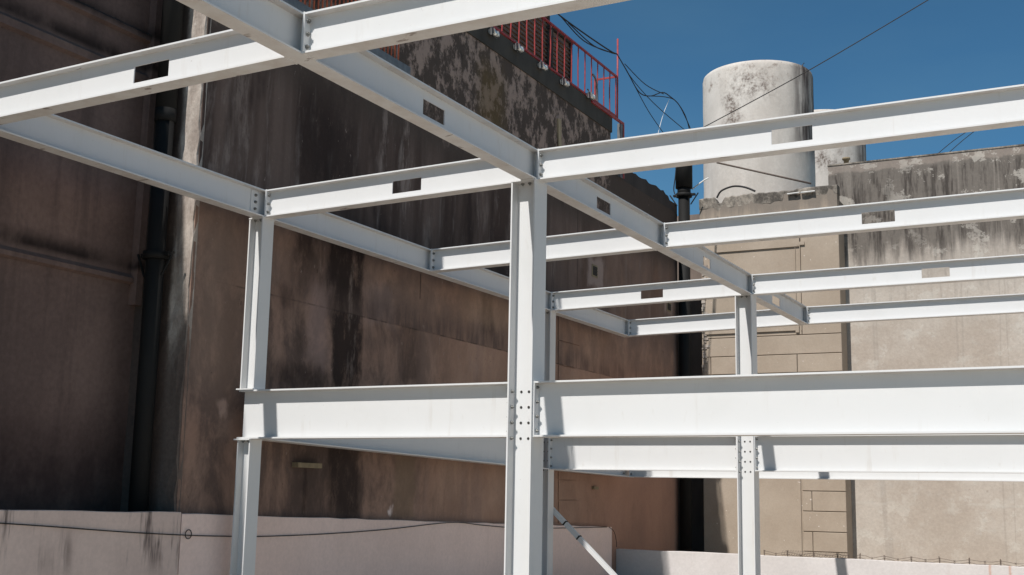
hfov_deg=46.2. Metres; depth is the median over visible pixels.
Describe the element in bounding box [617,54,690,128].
overhead wire
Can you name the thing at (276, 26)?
roof girder
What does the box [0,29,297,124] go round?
roof beam
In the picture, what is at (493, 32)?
wall spotlight
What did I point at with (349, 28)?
roof beam
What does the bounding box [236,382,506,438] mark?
floor beam
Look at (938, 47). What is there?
sky
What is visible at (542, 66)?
wall spotlight
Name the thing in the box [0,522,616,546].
cable
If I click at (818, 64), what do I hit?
overhead wire
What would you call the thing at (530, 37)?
roof shed
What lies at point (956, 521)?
grey building
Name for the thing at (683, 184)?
drainpipe
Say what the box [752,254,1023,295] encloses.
roof beam
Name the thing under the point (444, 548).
boundary wall
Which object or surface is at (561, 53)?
roof shed
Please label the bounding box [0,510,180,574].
boundary wall
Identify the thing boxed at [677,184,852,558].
tan building
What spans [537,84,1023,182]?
roof beam
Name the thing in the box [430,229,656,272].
roof beam
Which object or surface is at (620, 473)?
floor girder
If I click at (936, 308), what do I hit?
roof beam
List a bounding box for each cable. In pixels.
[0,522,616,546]
[673,167,676,196]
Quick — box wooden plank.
[557,118,561,146]
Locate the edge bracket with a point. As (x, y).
(620, 129)
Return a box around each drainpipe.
[128,0,183,511]
[670,165,697,551]
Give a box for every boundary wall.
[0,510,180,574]
[177,513,611,574]
[616,549,1023,574]
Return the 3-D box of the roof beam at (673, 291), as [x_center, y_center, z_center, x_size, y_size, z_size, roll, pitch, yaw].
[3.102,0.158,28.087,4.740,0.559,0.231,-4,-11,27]
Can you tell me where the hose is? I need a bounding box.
[716,185,755,197]
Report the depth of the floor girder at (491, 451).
23.96 m
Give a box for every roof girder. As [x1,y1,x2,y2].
[0,114,629,336]
[177,0,807,324]
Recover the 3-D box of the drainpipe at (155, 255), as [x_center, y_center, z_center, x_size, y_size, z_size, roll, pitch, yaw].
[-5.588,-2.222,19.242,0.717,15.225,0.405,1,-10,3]
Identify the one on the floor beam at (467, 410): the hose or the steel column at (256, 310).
the steel column at (256, 310)
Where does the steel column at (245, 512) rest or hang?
on the ground
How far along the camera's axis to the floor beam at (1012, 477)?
30.09 m
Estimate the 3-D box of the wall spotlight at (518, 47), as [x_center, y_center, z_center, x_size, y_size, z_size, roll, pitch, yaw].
[0.160,-5.939,29.491,0.237,0.327,0.300,-4,-11,27]
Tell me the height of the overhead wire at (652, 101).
1.404 m
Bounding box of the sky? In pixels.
[550,0,1023,215]
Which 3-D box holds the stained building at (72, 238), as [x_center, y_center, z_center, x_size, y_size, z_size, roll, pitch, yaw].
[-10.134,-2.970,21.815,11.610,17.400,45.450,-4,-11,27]
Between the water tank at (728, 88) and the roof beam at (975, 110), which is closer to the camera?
the roof beam at (975, 110)
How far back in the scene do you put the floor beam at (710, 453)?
27.45 m
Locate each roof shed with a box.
[496,16,549,64]
[546,26,572,81]
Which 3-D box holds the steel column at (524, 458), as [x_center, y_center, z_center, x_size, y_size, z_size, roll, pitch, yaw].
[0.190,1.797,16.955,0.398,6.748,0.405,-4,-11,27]
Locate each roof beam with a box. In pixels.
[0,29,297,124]
[264,158,520,219]
[301,0,628,60]
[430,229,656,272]
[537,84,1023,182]
[551,278,739,311]
[628,309,800,336]
[664,188,1023,249]
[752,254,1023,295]
[807,293,1023,324]
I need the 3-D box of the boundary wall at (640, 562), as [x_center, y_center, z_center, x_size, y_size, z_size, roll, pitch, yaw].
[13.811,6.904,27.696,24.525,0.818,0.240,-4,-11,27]
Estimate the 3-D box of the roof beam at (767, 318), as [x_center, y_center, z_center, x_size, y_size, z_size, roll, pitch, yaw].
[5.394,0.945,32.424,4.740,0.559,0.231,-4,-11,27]
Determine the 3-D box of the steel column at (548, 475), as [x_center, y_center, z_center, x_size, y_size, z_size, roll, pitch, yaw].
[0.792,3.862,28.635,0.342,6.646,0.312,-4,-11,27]
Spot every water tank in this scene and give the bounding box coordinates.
[703,60,815,202]
[814,109,865,185]
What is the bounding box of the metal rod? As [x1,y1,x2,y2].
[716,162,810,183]
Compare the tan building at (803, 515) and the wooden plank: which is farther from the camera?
the tan building at (803, 515)
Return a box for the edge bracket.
[591,100,623,178]
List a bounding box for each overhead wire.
[557,14,616,54]
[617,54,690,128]
[620,60,684,129]
[624,66,662,131]
[704,0,927,126]
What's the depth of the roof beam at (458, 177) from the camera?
18.71 m
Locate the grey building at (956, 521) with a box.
[827,144,1023,566]
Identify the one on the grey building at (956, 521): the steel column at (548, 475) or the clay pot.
the clay pot
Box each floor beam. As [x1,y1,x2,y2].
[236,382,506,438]
[533,365,1023,437]
[548,436,736,470]
[629,470,1023,481]
[754,434,1023,472]
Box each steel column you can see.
[230,439,261,574]
[236,217,274,389]
[504,178,547,574]
[542,310,555,574]
[734,294,760,574]
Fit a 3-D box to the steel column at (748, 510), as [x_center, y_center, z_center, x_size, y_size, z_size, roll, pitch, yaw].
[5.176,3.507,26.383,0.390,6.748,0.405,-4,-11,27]
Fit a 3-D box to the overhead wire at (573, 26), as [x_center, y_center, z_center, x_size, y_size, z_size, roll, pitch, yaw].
[1.962,-7.310,33.991,0.063,0.721,3.312,-8,-13,42]
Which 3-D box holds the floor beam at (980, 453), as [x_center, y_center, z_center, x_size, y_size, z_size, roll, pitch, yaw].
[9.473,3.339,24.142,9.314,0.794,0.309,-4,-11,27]
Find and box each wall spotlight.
[488,26,499,37]
[513,40,523,52]
[538,58,547,70]
[560,76,569,87]
[586,89,595,100]
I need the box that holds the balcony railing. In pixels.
[493,17,618,117]
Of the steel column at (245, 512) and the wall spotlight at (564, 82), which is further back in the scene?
the wall spotlight at (564, 82)
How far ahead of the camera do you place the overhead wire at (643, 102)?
36.00 m
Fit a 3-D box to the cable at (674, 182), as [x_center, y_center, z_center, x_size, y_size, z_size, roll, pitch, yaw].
[5.356,-3.496,39.413,0.134,1.100,0.036,-4,-11,27]
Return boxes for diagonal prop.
[553,507,616,574]
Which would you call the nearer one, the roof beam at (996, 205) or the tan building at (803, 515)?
the roof beam at (996, 205)
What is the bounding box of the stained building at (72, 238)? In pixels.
[0,0,678,572]
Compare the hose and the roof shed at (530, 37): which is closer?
the roof shed at (530, 37)
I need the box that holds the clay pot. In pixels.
[842,157,849,162]
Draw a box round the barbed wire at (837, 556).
[763,550,1023,566]
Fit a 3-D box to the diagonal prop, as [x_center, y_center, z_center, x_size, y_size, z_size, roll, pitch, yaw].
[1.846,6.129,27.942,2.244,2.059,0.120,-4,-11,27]
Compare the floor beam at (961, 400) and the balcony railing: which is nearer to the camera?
the floor beam at (961, 400)
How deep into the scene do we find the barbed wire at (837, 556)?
30.37 m
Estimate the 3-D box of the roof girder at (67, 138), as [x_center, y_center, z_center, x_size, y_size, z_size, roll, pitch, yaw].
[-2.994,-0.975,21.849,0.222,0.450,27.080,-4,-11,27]
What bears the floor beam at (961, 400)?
attached to the steel column at (524, 458)
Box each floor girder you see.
[260,438,548,468]
[554,470,628,476]
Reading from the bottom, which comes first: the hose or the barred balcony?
the hose
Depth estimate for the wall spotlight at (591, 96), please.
33.23 m
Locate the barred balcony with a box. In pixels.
[283,0,410,73]
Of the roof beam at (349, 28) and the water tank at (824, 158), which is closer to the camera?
the roof beam at (349, 28)

